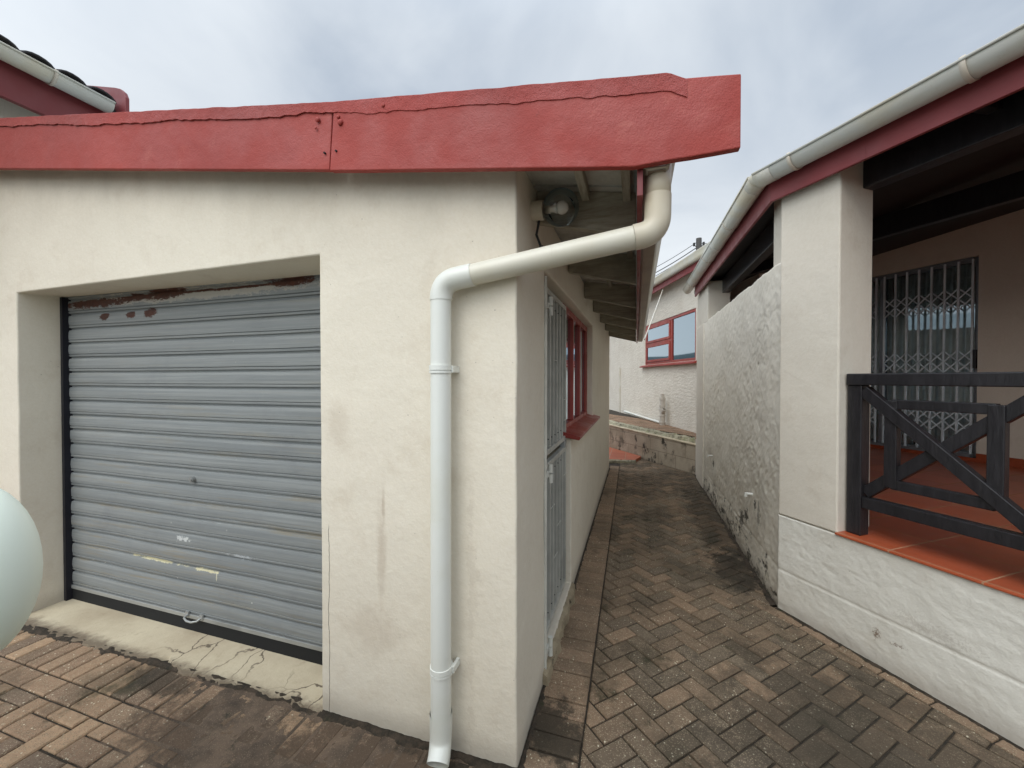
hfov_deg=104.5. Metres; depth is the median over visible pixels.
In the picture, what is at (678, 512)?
path
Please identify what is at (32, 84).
tall house
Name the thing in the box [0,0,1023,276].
sky
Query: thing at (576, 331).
window
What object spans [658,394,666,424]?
vent stack
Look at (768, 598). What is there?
soil crust
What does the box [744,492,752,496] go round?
pipe stub
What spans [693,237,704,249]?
utility pole
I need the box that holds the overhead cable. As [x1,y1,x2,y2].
[656,248,695,272]
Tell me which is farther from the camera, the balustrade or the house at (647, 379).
the house at (647, 379)
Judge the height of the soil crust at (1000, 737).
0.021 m
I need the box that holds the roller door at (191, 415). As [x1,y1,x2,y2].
[60,275,321,664]
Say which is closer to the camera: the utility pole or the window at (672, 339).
the window at (672, 339)
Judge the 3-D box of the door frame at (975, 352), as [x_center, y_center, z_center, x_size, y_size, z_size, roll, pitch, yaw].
[4.861,-0.305,5.721,0.130,2.301,2.651,0,1,-18]
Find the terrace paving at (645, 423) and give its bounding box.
[609,414,695,436]
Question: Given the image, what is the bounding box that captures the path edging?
[524,466,1023,767]
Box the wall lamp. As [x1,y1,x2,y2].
[530,187,578,246]
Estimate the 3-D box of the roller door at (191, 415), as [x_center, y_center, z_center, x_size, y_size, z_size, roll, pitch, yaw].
[-2.012,0.427,2.480,2.510,2.304,0.081,0,1,17]
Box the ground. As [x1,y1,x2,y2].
[0,463,1023,767]
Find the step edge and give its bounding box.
[609,459,635,462]
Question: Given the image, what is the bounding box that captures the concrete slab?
[24,599,322,711]
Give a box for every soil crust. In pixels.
[21,624,315,712]
[317,710,516,767]
[518,685,545,767]
[574,468,609,588]
[694,475,776,606]
[775,607,1023,750]
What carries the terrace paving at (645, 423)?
on the terrace
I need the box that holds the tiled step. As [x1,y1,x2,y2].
[609,447,640,461]
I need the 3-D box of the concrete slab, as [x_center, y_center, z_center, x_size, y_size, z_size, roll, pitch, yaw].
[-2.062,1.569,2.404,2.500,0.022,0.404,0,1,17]
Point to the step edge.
(620, 461)
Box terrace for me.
[609,410,691,437]
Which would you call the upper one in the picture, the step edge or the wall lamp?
the wall lamp
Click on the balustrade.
(991, 490)
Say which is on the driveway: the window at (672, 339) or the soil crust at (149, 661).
the soil crust at (149, 661)
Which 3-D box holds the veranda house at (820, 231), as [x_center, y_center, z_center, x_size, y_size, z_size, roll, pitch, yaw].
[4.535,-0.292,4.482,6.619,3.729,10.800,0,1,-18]
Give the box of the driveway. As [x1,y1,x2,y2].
[0,630,473,767]
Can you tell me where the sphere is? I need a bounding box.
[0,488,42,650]
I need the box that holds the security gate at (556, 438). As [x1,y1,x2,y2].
[547,287,566,656]
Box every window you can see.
[563,303,586,427]
[646,308,695,364]
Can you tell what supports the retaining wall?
on the ground
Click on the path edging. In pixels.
(559, 727)
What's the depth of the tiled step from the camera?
8.00 m
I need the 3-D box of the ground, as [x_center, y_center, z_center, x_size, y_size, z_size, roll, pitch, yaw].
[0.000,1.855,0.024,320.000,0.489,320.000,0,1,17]
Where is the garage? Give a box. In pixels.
[0,73,740,767]
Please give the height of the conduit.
1.500 m
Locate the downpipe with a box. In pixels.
[427,163,671,767]
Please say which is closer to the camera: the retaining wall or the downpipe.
the downpipe
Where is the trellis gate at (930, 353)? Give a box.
[870,257,974,456]
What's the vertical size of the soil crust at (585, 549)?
0.021 m
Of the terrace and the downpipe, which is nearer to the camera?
the downpipe
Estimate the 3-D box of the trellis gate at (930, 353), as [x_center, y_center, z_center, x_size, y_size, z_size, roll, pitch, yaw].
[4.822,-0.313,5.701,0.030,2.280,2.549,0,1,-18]
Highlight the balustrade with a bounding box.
[846,372,1023,550]
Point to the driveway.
(127, 680)
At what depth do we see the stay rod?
7.53 m
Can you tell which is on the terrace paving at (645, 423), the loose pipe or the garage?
the loose pipe
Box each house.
[0,34,129,117]
[609,242,764,432]
[658,23,1023,747]
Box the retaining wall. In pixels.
[609,420,695,473]
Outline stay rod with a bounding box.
[644,289,662,339]
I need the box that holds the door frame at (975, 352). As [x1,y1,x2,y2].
[870,256,978,457]
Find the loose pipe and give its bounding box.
[624,410,659,423]
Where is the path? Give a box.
[580,459,1023,767]
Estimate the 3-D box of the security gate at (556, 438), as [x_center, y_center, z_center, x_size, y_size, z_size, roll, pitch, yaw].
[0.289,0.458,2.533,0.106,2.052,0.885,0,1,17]
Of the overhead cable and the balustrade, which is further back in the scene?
the overhead cable
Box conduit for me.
[619,367,619,411]

